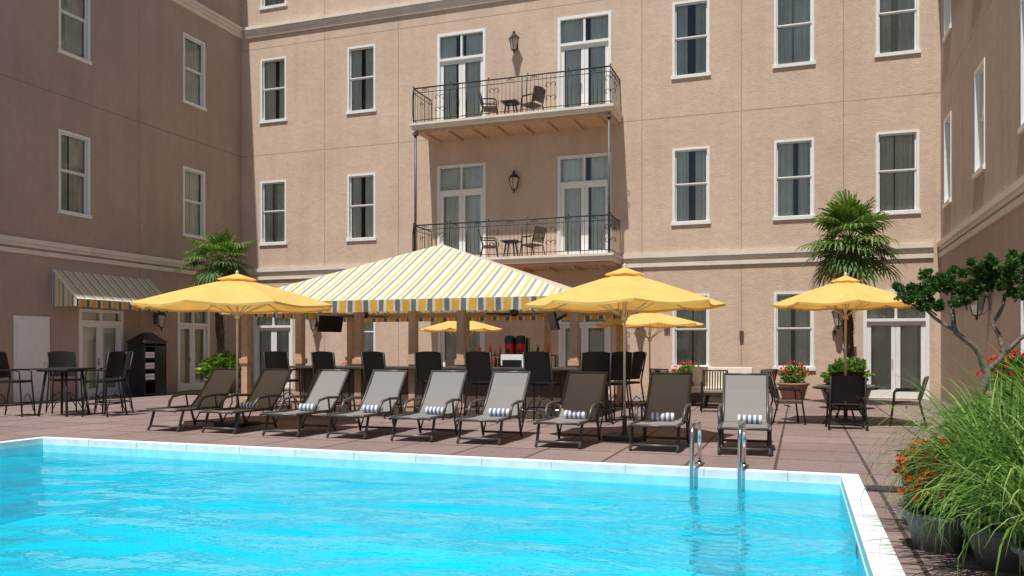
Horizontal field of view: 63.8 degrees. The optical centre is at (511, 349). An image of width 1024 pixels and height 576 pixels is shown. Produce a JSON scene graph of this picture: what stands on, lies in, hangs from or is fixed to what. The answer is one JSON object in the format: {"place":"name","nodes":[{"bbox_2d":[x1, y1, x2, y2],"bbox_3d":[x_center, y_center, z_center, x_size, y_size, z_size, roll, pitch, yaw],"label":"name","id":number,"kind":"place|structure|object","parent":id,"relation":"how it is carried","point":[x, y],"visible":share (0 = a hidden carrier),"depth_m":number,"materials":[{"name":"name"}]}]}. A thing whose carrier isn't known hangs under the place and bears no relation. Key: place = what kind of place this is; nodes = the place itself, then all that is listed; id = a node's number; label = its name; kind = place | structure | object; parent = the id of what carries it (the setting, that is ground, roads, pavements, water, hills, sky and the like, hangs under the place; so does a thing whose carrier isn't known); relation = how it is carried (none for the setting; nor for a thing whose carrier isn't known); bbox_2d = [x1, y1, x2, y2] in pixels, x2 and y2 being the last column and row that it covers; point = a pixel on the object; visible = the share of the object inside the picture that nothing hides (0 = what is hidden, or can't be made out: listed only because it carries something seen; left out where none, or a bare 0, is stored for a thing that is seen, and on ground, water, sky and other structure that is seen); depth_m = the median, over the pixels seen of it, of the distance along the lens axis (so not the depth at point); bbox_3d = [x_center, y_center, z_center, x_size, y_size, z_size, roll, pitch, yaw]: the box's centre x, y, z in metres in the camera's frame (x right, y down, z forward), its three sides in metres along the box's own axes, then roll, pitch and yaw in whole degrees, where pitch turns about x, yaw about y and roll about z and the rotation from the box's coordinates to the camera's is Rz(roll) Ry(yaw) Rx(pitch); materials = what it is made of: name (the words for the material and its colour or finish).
{"place":"outdoors","nodes":[
{"label":"outdoors","id":0,"kind":"place"},
{"bbox_2d":[0,452,859,575],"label":"water","id":1,"kind":"structure","parent":0,"point":[92,562],"depth_m":8.47,"materials":[{"name":"liquid"}]},
{"bbox_2d":[0,388,1023,575],"bbox_3d":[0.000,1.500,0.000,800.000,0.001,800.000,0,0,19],"label":"paved ground","id":2,"kind":"structure","parent":0,"point":[813,443],"depth_m":14.02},
{"bbox_2d":[0,352,35,416],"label":"bar chair","id":3,"kind":"object","parent":2,"relation":"on","point":[5,370],"visible":0.99,"depth_m":18.63,"materials":[{"name":"metal"}]},
{"bbox_2d":[31,367,95,416],"bbox_3d":[-10.186,0.962,18.718,0.920,1.084,0.920,0,0,11],"label":"bar height table","id":4,"kind":"object","parent":2,"relation":"on","point":[62,370],"visible":0.96,"depth_m":18.45,"materials":[{"name":"metal"}]},
{"bbox_2d":[45,351,82,413],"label":"bar chair","id":5,"kind":"object","parent":2,"relation":"on","point":[55,359],"visible":0.73,"depth_m":19.70,"materials":[{"name":"metal"}]},
{"bbox_2d":[81,351,127,416],"bbox_3d":[-9.175,0.771,18.583,0.713,1.463,0.684,0,0,12],"label":"bar chair","id":6,"kind":"object","parent":2,"relation":"on","point":[114,362],"visible":1,"depth_m":18.43,"materials":[{"name":"wicker"}]},
{"bbox_2d":[94,351,133,414],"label":"bar chair","id":7,"kind":"object","parent":2,"relation":"on","point":[129,357],"visible":0.66,"depth_m":19.42,"materials":[{"name":"metal"}]},
{"bbox_2d":[0,0,243,403],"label":"hotel wing","id":8,"kind":"structure","parent":2,"relation":"on","point":[120,138],"depth_m":26.25,"materials":[{"name":"paint"}]},
{"bbox_2d":[13,315,49,401],"bbox_3d":[-13.674,0.265,23.463,0.120,2.430,1.150,0,0,19],"label":"service door","id":9,"kind":"structure","parent":8,"relation":"in","point":[31,334],"depth_m":23.38,"materials":[{"name":"white paint"}]},
{"bbox_2d":[52,269,170,312],"bbox_3d":[-12.399,-1.791,25.745,0.959,1.141,3.836,0,0,19],"label":"striped awning","id":10,"kind":"object","parent":8,"relation":"attached to","point":[79,289],"visible":0.77,"depth_m":25.00,"materials":[{"name":"fabric"}]},
{"bbox_2d":[57,0,209,397],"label":"windows","id":11,"kind":"structure","parent":8,"relation":"in","point":[100,331],"depth_m":26.09,"materials":[{"name":"glass"}]},
{"bbox_2d":[154,312,165,330],"bbox_3d":[-11.941,-1.033,27.916,0.381,0.814,0.381,0,0,-26],"label":"wall lantern","id":12,"kind":"object","parent":8,"relation":"attached to","point":[160,316],"depth_m":27.83,"materials":[{"name":"metal"}]},
{"bbox_2d":[125,332,168,394],"bbox_3d":[-11.836,0.450,26.713,0.720,2.000,1.270,0,0,11],"label":"towel cabinet","id":13,"kind":"object","parent":2,"relation":"on","point":[147,374],"visible":0.98,"depth_m":26.40,"materials":[{"name":"black paint"}]},
{"bbox_2d":[144,368,241,431],"bbox_3d":[-6.082,0.937,15.805,0.795,1.114,1.826,0,0,22],"label":"sun lounger","id":14,"kind":"object","parent":2,"relation":"on","point":[217,388],"visible":0.96,"depth_m":16.16,"materials":[{"name":"fabric"}]},
{"bbox_2d":[194,349,240,393],"bbox_3d":[-9.899,0.736,28.161,1.687,1.528,1.596,0,0,19],"label":"potted shrub","id":15,"kind":"object","parent":2,"relation":"on","point":[207,365],"visible":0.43,"depth_m":27.81,"materials":[{"name":"green plant"}]},
{"bbox_2d":[171,227,258,366],"bbox_3d":[-10.032,-1.597,28.105,2.715,5.201,2.864,0,0,19],"label":"palm tree","id":16,"kind":"object","parent":15,"relation":"in","point":[227,247],"visible":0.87,"depth_m":27.96,"materials":[{"name":"plant"}]},
{"bbox_2d":[130,270,332,426],"bbox_3d":[-5.389,-0.035,16.138,3.611,3.050,3.611,0,0,-15],"label":"patio umbrella","id":17,"kind":"object","parent":2,"relation":"on","point":[237,294],"visible":0.94,"depth_m":15.57,"materials":[{"name":"yellow fabric"}]},
{"bbox_2d":[198,369,292,433],"bbox_3d":[-4.942,0.937,15.419,0.795,1.114,1.826,0,0,21],"label":"sun lounger","id":18,"kind":"object","parent":2,"relation":"on","point":[267,390],"visible":0.94,"depth_m":15.80,"materials":[{"name":"fabric"}]},
{"bbox_2d":[240,402,258,408],"bbox_3d":[-4.949,1.055,15.488,0.349,0.133,0.136,0,0,25],"label":"rolled towel","id":19,"kind":"object","parent":18,"relation":"on","point":[246,405],"visible":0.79,"depth_m":15.44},
{"bbox_2d":[262,351,301,411],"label":"bar chair","id":20,"kind":"object","parent":2,"relation":"on","point":[276,359],"visible":0.53,"depth_m":18.73,"materials":[{"name":"metal"}]},
{"bbox_2d":[259,369,349,436],"bbox_3d":[-3.707,0.937,14.892,0.795,1.114,1.826,0,0,19],"label":"sun lounger","id":21,"kind":"object","parent":2,"relation":"on","point":[325,389],"visible":0.95,"depth_m":15.31,"materials":[{"name":"fabric"}]},
{"bbox_2d":[299,404,318,410],"bbox_3d":[-3.686,1.055,14.951,0.349,0.133,0.136,0,0,11],"label":"rolled towel","id":22,"kind":"object","parent":21,"relation":"on","point":[306,407],"visible":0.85,"depth_m":14.90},
{"bbox_2d":[310,351,351,415],"bbox_3d":[-4.097,0.771,18.568,0.684,1.463,0.713,0,0,23],"label":"bar chair","id":23,"kind":"object","parent":2,"relation":"on","point":[322,360],"visible":0.38,"depth_m":18.30,"materials":[{"name":"fabric"}]},
{"bbox_2d":[324,370,406,438],"bbox_3d":[-2.545,0.937,14.563,0.795,1.114,1.826,0,0,17],"label":"sun lounger","id":24,"kind":"object","parent":2,"relation":"on","point":[383,388],"visible":0.96,"depth_m":15.01,"materials":[{"name":"fabric"}]},
{"bbox_2d":[362,405,382,412],"bbox_3d":[-2.471,1.055,14.605,0.349,0.133,0.136,0,0,10],"label":"rolled towel","id":25,"kind":"object","parent":24,"relation":"on","point":[369,408],"visible":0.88,"depth_m":14.56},
{"bbox_2d":[361,351,402,418],"bbox_3d":[-2.901,0.771,18.213,0.684,1.463,0.713,0,0,28],"label":"bar chair","id":26,"kind":"object","parent":2,"relation":"on","point":[372,360],"visible":0.46,"depth_m":17.97,"materials":[{"name":"wicker"}]},
{"bbox_2d":[388,370,466,441],"bbox_3d":[-1.399,0.937,14.128,0.795,1.114,1.826,0,0,17],"label":"sun lounger","id":27,"kind":"object","parent":2,"relation":"on","point":[444,388],"visible":0.98,"depth_m":14.57,"materials":[{"name":"fabric"}]},
{"bbox_2d":[425,407,445,414],"bbox_3d":[-1.314,1.055,14.166,0.349,0.133,0.136,0,0,24],"label":"rolled towel","id":28,"kind":"object","parent":27,"relation":"on","point":[434,410],"visible":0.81,"depth_m":14.12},
{"bbox_2d":[219,244,635,416],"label":"bar pavilion","id":29,"kind":"structure","parent":2,"relation":"on","point":[442,282],"depth_m":19.35,"materials":[{"name":"fabric"}]},
{"bbox_2d":[317,315,343,331],"bbox_3d":[-4.458,-0.620,19.954,0.620,0.402,0.394,0,0,-41],"label":"television","id":30,"kind":"object","parent":29,"relation":"attached to","point":[329,323],"visible":1,"depth_m":19.83,"materials":[{"name":"black paint"}]},
{"bbox_2d":[337,312,389,318],"bbox_3d":[-3.862,-1.150,21.802,1.341,0.660,1.410,0,0,19],"label":"ceiling fan","id":31,"kind":"object","parent":29,"relation":"attached to","point":[366,315],"visible":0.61,"depth_m":21.71,"materials":[{"name":"black paint"}]},
{"bbox_2d":[486,309,542,315],"bbox_3d":[0.102,-1.150,20.413,1.341,0.660,1.410,0,0,19],"label":"ceiling fan","id":32,"kind":"object","parent":29,"relation":"attached to","point":[514,312],"visible":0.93,"depth_m":20.33,"materials":[{"name":"black paint"}]},
{"bbox_2d":[547,311,566,330],"bbox_3d":[1.021,-0.620,18.035,0.394,0.402,0.620,0,0,-11],"label":"television","id":33,"kind":"object","parent":29,"relation":"attached to","point":[553,319],"visible":1,"depth_m":17.94,"materials":[{"name":"black paint"}]},
{"bbox_2d":[413,351,451,419],"bbox_3d":[-1.725,0.771,17.775,0.684,1.463,0.713,0,0,11],"label":"bar chair","id":34,"kind":"object","parent":2,"relation":"on","point":[426,362],"visible":0.52,"depth_m":17.51,"materials":[{"name":"fabric"}]},
{"bbox_2d":[290,355,604,418],"bbox_3d":[-1.347,0.818,20.206,7.100,1.365,3.900,0,0,19],"label":"bar counter","id":35,"kind":"object","parent":2,"relation":"on","point":[542,392],"visible":0.23,"depth_m":18.25,"materials":[{"name":"stone"}]},
{"bbox_2d":[494,354,500,366],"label":"liquor bottles","id":36,"kind":"object","parent":35,"relation":"on","point":[495,361],"visible":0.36,"depth_m":18.32,"materials":[{"name":"red glass"}]},
{"bbox_2d":[478,343,549,354],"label":"liquor bottles","id":37,"kind":"object","parent":35,"relation":"on","point":[500,349],"visible":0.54,"depth_m":21.27,"materials":[{"name":"glass"}]},
{"bbox_2d":[500,335,529,366],"bbox_3d":[0.065,0.037,18.037,0.520,0.700,0.610,0,0,19],"label":"frozen drink machine","id":38,"kind":"object","parent":35,"relation":"on","point":[516,347],"visible":0.97,"depth_m":17.91,"materials":[{"name":"white paint"}]},
{"bbox_2d":[0,436,905,575],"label":"swimming pool","id":39,"kind":"structure","parent":2,"relation":"in","point":[865,557],"depth_m":11.02,"materials":[{"name":"liquid"}]},
{"bbox_2d":[420,321,501,338],"bbox_3d":[-1.628,0.165,26.211,2.503,2.650,2.503,0,0,33],"label":"patio umbrella","id":40,"kind":"object","parent":2,"relation":"on","point":[451,326],"visible":0.56,"depth_m":25.59,"materials":[{"name":"yellow fabric"}]},
{"bbox_2d":[463,351,502,415],"bbox_3d":[-0.601,0.771,17.353,0.684,1.463,0.713,0,0,22],"label":"bar chair","id":41,"kind":"object","parent":2,"relation":"on","point":[478,365],"visible":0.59,"depth_m":17.11,"materials":[{"name":"fabric"}]},
{"bbox_2d":[455,371,530,444],"bbox_3d":[-0.281,0.937,13.725,0.795,1.114,1.826,0,0,18],"label":"sun lounger","id":42,"kind":"object","parent":2,"relation":"on","point":[507,389],"visible":0.99,"depth_m":14.17,"materials":[{"name":"fabric"}]},
{"bbox_2d":[488,408,509,416],"bbox_3d":[-0.211,1.055,13.768,0.349,0.133,0.136,0,0,15],"label":"rolled towel","id":43,"kind":"object","parent":42,"relation":"on","point":[498,412],"visible":0.93,"depth_m":13.71,"materials":[{"name":"fabric"}]},
{"bbox_2d":[521,351,561,422],"bbox_3d":[0.625,0.771,16.984,0.684,1.463,0.713,0,0,24],"label":"bar chair","id":44,"kind":"object","parent":2,"relation":"on","point":[538,364],"visible":0.82,"depth_m":16.74,"materials":[{"name":"wicker"}]},
{"bbox_2d":[533,371,607,448],"bbox_3d":[0.978,0.937,13.233,0.795,1.114,1.826,0,0,21],"label":"sun lounger","id":45,"kind":"object","parent":2,"relation":"on","point":[583,391],"visible":0.98,"depth_m":13.67,"materials":[{"name":"fabric"}]},
{"bbox_2d":[564,410,586,418],"bbox_3d":[1.022,1.055,13.285,0.349,0.133,0.136,0,0,27],"label":"rolled towel","id":46,"kind":"object","parent":45,"relation":"on","point":[569,414],"visible":1,"depth_m":13.23,"materials":[{"name":"fabric"}]},
{"bbox_2d":[242,0,940,399],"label":"wall","id":47,"kind":"structure","parent":2,"relation":"on","point":[842,100],"depth_m":27.18,"materials":[{"name":"paint"}]},
{"bbox_2d":[309,320,317,331],"bbox_3d":[-7.471,-1.033,31.009,0.381,0.814,0.381,0,0,-26],"label":"wall lantern","id":48,"kind":"object","parent":47,"relation":"attached to","point":[313,324],"depth_m":30.90,"materials":[{"name":"metal"}]},
{"bbox_2d":[508,170,519,192],"bbox_3d":[0.089,-5.773,28.361,0.381,0.814,0.381,0,0,-26],"label":"wall lantern","id":49,"kind":"object","parent":47,"relation":"attached to","point":[514,177],"depth_m":28.24,"materials":[{"name":"metal"}]},
{"bbox_2d":[509,31,519,52],"bbox_3d":[0.089,-10.573,28.361,0.381,0.814,0.381,0,0,-26],"label":"wall lantern","id":50,"kind":"object","parent":47,"relation":"attached to","point":[513,39],"depth_m":28.24,"materials":[{"name":"glass"}]},
{"bbox_2d":[409,63,622,142],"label":"balcony","id":51,"kind":"structure","parent":47,"relation":"attached to","point":[580,117],"depth_m":27.31,"materials":[{"name":"stone"}]},
{"bbox_2d":[478,91,497,115],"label":"balcony chair","id":52,"kind":"object","parent":51,"relation":"on","point":[491,108],"visible":0.88,"depth_m":27.86,"materials":[{"name":"metal"}]},
{"bbox_2d":[500,99,520,113],"bbox_3d":[-0.038,-8.068,27.879,0.560,0.625,0.560,0,0,19],"label":"balcony table","id":53,"kind":"object","parent":51,"relation":"on","point":[512,102],"visible":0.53,"depth_m":27.77,"materials":[{"name":"metal"}]},
{"bbox_2d":[520,86,545,111],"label":"balcony chair","id":54,"kind":"object","parent":51,"relation":"on","point":[531,104],"visible":0.69,"depth_m":27.44,"materials":[{"name":"metal"}]},
{"bbox_2d":[412,112,622,272],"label":"balcony","id":55,"kind":"structure","parent":47,"relation":"attached to","point":[611,258],"depth_m":26.82,"materials":[{"name":"metal"}]},
{"bbox_2d":[478,229,498,256],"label":"balcony chair","id":56,"kind":"object","parent":55,"relation":"on","point":[492,247],"visible":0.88,"depth_m":27.80,"materials":[{"name":"metal"}]},
{"bbox_2d":[500,239,520,256],"bbox_3d":[-0.038,-3.368,27.879,0.560,0.625,0.560,0,0,19],"label":"balcony table","id":57,"kind":"object","parent":55,"relation":"on","point":[513,242],"visible":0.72,"depth_m":27.75,"materials":[{"name":"metal"}]},
{"bbox_2d":[519,226,545,255],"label":"balcony chair","id":58,"kind":"object","parent":55,"relation":"on","point":[530,245],"visible":0.64,"depth_m":27.47,"materials":[{"name":"metal"}]},
{"bbox_2d":[243,0,933,279],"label":"cornices","id":59,"kind":"object","parent":47,"relation":"attached to","point":[360,15],"visible":0.67,"depth_m":29.49,"materials":[{"name":"paint"}]},
{"bbox_2d":[259,0,920,370],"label":"windows","id":60,"kind":"structure","parent":47,"relation":"attached to","point":[897,152],"depth_m":26.59,"materials":[{"name":"glass"}]},
{"bbox_2d":[253,10,929,399],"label":"french doors","id":61,"kind":"structure","parent":47,"relation":"attached to","point":[895,344],"depth_m":28.05,"materials":[{"name":"white paint"}]},
{"bbox_2d":[664,328,856,351],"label":"junction boxes","id":62,"kind":"object","parent":47,"relation":"attached to","point":[742,336],"visible":0.49,"depth_m":25.99,"materials":[{"name":"brown metal"}]},
{"bbox_2d":[831,309,842,329],"bbox_3d":[9.885,-0.993,24.930,0.381,0.814,0.381,0,0,-26],"label":"wall lantern","id":63,"kind":"object","parent":47,"relation":"attached to","point":[837,318],"depth_m":24.82,"materials":[{"name":"glass"}]},
{"bbox_2d":[576,351,612,423],"bbox_3d":[1.667,0.771,16.745,0.684,1.463,0.713,0,0,-4],"label":"bar chair","id":64,"kind":"object","parent":2,"relation":"on","point":[596,361],"visible":0.52,"depth_m":16.47,"materials":[{"name":"fabric"}]},
{"bbox_2d":[601,351,633,422],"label":"bar chair","id":65,"kind":"object","parent":2,"relation":"on","point":[617,366],"visible":0.66,"depth_m":17.03,"materials":[{"name":"wicker"}]},
{"bbox_2d":[604,351,646,419],"bbox_3d":[2.489,0.771,17.864,0.713,1.463,0.684,0,0,41],"label":"bar chair","id":66,"kind":"object","parent":2,"relation":"on","point":[639,359],"visible":0.55,"depth_m":17.73,"materials":[{"name":"fabric"}]},
{"bbox_2d":[525,263,725,441],"bbox_3d":[1.874,0.025,13.701,3.076,2.930,3.076,0,0,-19],"label":"patio umbrella","id":67,"kind":"object","parent":2,"relation":"on","point":[624,289],"visible":1,"depth_m":13.33,"materials":[{"name":"yellow fabric"}]},
{"bbox_2d":[595,312,703,404],"bbox_3d":[3.685,0.155,22.020,2.776,2.670,2.776,0,0,19],"label":"patio umbrella","id":68,"kind":"object","parent":2,"relation":"on","point":[659,320],"visible":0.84,"depth_m":21.50,"materials":[{"name":"yellow fabric"}]},
{"bbox_2d":[628,372,692,452],"bbox_3d":[2.342,0.937,12.793,0.795,1.114,1.826,0,0,19],"label":"sun lounger","id":69,"kind":"object","parent":2,"relation":"on","point":[668,392],"visible":0.98,"depth_m":13.24,"materials":[{"name":"fabric"}]},
{"bbox_2d":[651,412,673,420],"bbox_3d":[2.355,1.055,12.855,0.349,0.133,0.136,0,0,15],"label":"rolled towel","id":70,"kind":"object","parent":69,"relation":"on","point":[662,416],"visible":1,"depth_m":12.80,"materials":[{"name":"fabric"}]},
{"bbox_2d":[672,361,700,372],"bbox_3d":[5.518,0.917,25.696,1.046,1.165,1.006,0,0,43],"label":"flowering planter","id":71,"kind":"object","parent":2,"relation":"on","point":[684,368],"visible":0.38,"depth_m":25.61,"materials":[{"name":"plant"}]},
{"bbox_2d":[699,391,721,408],"bbox_3d":[5.252,1.295,21.047,0.840,0.430,0.840,0,0,19],"label":"coffee table","id":72,"kind":"object","parent":2,"relation":"on","point":[705,403],"visible":0.26,"depth_m":21.13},
{"bbox_2d":[700,370,727,412],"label":"slat back chair","id":73,"kind":"object","parent":2,"relation":"on","point":[702,382],"visible":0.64,"depth_m":19.54,"materials":[{"name":"brown"}]},
{"bbox_2d":[689,419,748,567],"bbox_3d":[2.578,1.744,10.265,0.680,1.712,0.940,0,0,19],"label":"pool ladder","id":74,"kind":"object","parent":2,"relation":"on","point":[741,449],"visible":0.93,"depth_m":9.92,"materials":[{"name":"silver metal"}]},
{"bbox_2d":[691,367,752,404],"bbox_3d":[5.591,0.983,22.015,1.760,1.015,0.852,0,0,19],"label":"outdoor sofa","id":75,"kind":"object","parent":2,"relation":"on","point":[696,385],"visible":0.32,"depth_m":22.19,"materials":[{"name":"brown wicker"}]},
{"bbox_2d":[717,373,772,455],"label":"sun lounger","id":76,"kind":"object","parent":2,"relation":"on","point":[745,393],"visible":0.95,"depth_m":12.85,"materials":[{"name":"fabric"}]},
{"bbox_2d":[738,415,761,423],"bbox_3d":[3.587,1.055,12.413,0.349,0.133,0.136,0,0,20],"label":"rolled towel","id":77,"kind":"object","parent":76,"relation":"on","point":[752,419],"visible":0.94,"depth_m":12.36,"materials":[{"name":"fabric"}]},
{"bbox_2d":[760,369,777,409],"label":"slat back chair","id":78,"kind":"object","parent":2,"relation":"on","point":[768,371],"visible":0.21,"depth_m":20.17,"materials":[{"name":"brown metal"}]},
{"bbox_2d":[769,375,805,424],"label":"patio chair","id":79,"kind":"object","parent":2,"relation":"on","point":[773,389],"visible":0.85,"depth_m":16.44,"materials":[{"name":"brown metal"}]},
{"bbox_2d":[777,360,811,399],"bbox_3d":[8.398,0.908,24.684,1.067,1.184,0.988,0,0,2],"label":"flowering planter","id":80,"kind":"object","parent":2,"relation":"on","point":[798,372],"visible":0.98,"depth_m":24.49,"materials":[{"name":"ceramic"}]},
{"bbox_2d":[772,272,915,424],"bbox_3d":[6.695,-0.035,16.515,2.632,3.050,2.632,0,0,-9],"label":"patio umbrella","id":81,"kind":"object","parent":2,"relation":"on","point":[845,293],"visible":0.93,"depth_m":16.22,"materials":[{"name":"yellow fabric"}]},
{"bbox_2d":[812,385,879,425],"bbox_3d":[6.695,1.131,16.515,1.260,0.761,1.260,0,0,19],"label":"patio table","id":82,"kind":"object","parent":2,"relation":"on","point":[827,387],"visible":0.4,"depth_m":16.39,"materials":[{"name":"metal"}]},
{"bbox_2d":[817,356,875,408],"bbox_3d":[8.531,0.834,20.958,1.415,1.332,1.365,0,0,19],"label":"potted shrub","id":83,"kind":"object","parent":2,"relation":"on","point":[859,365],"visible":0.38,"depth_m":20.79,"materials":[{"name":"green plant"}]},
{"bbox_2d":[825,375,868,430],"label":"patio chair","id":84,"kind":"object","parent":2,"relation":"on","point":[846,388],"visible":1,"depth_m":15.25,"materials":[{"name":"fabric"}]},
{"bbox_2d":[830,371,864,420],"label":"patio chair","id":85,"kind":"object","parent":2,"relation":"on","point":[848,373],"visible":0.16,"depth_m":17.86,"materials":[{"name":"metal"}]},
{"bbox_2d":[793,189,908,358],"bbox_3d":[9.081,-1.684,22.145,2.906,5.388,3.095,0,0,19],"label":"palm tree","id":86,"kind":"object","parent":2,"relation":"on","point":[851,214],"visible":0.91,"depth_m":21.75,"materials":[{"name":"plant"}]},
{"bbox_2d":[864,485,903,492],"bbox_3d":[4.069,1.484,8.746,0.600,0.028,0.300,0,0,19],"label":"deck drain grate","id":87,"kind":"object","parent":2,"relation":"on","point":[877,488],"visible":0.48,"depth_m":8.75,"materials":[{"name":"metal"}]},
{"bbox_2d":[889,376,928,427],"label":"patio chair","id":88,"kind":"object","parent":2,"relation":"on","point":[924,382],"visible":0.91,"depth_m":16.02,"materials":[{"name":"brown metal"}]},
{"bbox_2d":[895,436,951,483],"bbox_3d":[3.917,1.154,7.651,0.643,0.691,0.639,0,0,19],"label":"flowering planter","id":89,"kind":"object","parent":2,"relation":"on","point":[898,456],"visible":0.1,"depth_m":7.64,"materials":[{"name":"plant"}]},
{"bbox_2d":[892,447,955,505],"bbox_3d":[3.564,1.158,6.912,0.636,0.685,0.599,0,0,0],"label":"flowering planter","id":90,"kind":"object","parent":2,"relation":"on","point":[897,467],"visible":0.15,"depth_m":6.92,"materials":[{"name":"plant"}]},
{"bbox_2d":[837,334,1023,536],"bbox_3d":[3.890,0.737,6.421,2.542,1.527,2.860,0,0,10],"label":"ornamental grass","id":91,"kind":"object","parent":2,"relation":"on","point":[958,449],"depth_m":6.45,"materials":[{"name":"plant"}]},
{"bbox_2d":[898,469,967,553],"bbox_3d":[3.195,1.198,6.184,0.522,0.604,0.519,0,0,19],"label":"flowering planter","id":92,"kind":"object","parent":2,"relation":"on","point":[954,545],"visible":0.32,"depth_m":6.06,"materials":[{"name":"plant"}]},
{"bbox_2d":[858,373,1023,575],"bbox_3d":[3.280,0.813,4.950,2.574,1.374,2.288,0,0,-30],"label":"ornamental grass","id":93,"kind":"object","parent":2,"relation":"on","point":[1015,494],"depth_m":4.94,"materials":[{"name":"plant"}]},
{"bbox_2d":[890,249,1023,435],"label":"topiary juniper","id":94,"kind":"object","parent":2,"relation":"on","point":[989,273],"visible":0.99,"depth_m":10.93,"materials":[{"name":"plant"}]},
{"bbox_2d":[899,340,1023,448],"bbox_3d":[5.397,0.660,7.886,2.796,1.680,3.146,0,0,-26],"label":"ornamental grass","id":95,"kind":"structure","parent":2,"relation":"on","point":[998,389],"depth_m":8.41,"materials":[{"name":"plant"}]},
{"bbox_2d":[909,382,1019,442],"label":"ornamental grass","id":96,"kind":"object","parent":2,"relation":"on","point":[974,404],"depth_m":8.59,"materials":[{"name":"plant"}]},
{"bbox_2d":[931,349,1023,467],"bbox_3d":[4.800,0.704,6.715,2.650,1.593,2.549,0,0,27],"label":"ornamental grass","id":97,"kind":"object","parent":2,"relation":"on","point":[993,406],"depth_m":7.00,"materials":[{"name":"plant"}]},
{"bbox_2d":[937,0,1023,405],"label":"hotel wing","id":98,"kind":"structure","parent":2,"relation":"on","point":[982,128],"depth_m":18.96,"materials":[{"name":"paint"}]},
{"bbox_2d":[969,292,990,320],"bbox_3d":[10.198,-1.033,17.937,0.381,0.814,0.381,0,0,-26],"label":"wall lantern","id":99,"kind":"object","parent":98,"relation":"attached to","point":[976,307],"depth_m":17.89,"materials":[{"name":"glass"}]},
{"bbox_2d":[942,0,1023,379],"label":"windows","id":100,"kind":"structure","parent":98,"relation":"in","point":[979,75],"depth_m":19.33,"materials":[{"name":"white paint"}]},
{"bbox_2d":[976,350,1023,394],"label":"flowering planter","id":101,"kind":"object","parent":2,"relation":"on","point":[1005,369],"visible":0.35,"depth_m":12.91,"materials":[{"name":"plant"}]},
{"bbox_2d":[649,368,668,371],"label":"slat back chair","id":102,"kind":"object","parent":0,"point":[652,369],"visible":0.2,"depth_m":20.78,"materials":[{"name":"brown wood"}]},
{"bbox_2d":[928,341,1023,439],"bbox_3d":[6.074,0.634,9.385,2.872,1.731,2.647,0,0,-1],"label":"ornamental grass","id":103,"kind":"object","parent":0,"point":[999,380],"depth_m":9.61,"materials":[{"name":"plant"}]},
{"bbox_2d":[939,394,1021,441],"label":"flowers","id":104,"kind":"object","parent":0,"point":[975,403],"visible":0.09,"depth_m":9.83,"materials":[{"name":"green plant"}]},
{"bbox_2d":[975,377,1023,403],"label":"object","id":105,"kind":"object","parent":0,"point":[1006,392],"visible":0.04,"depth_m":10.46,"materials":[{"name":"green plant"}]}
]}

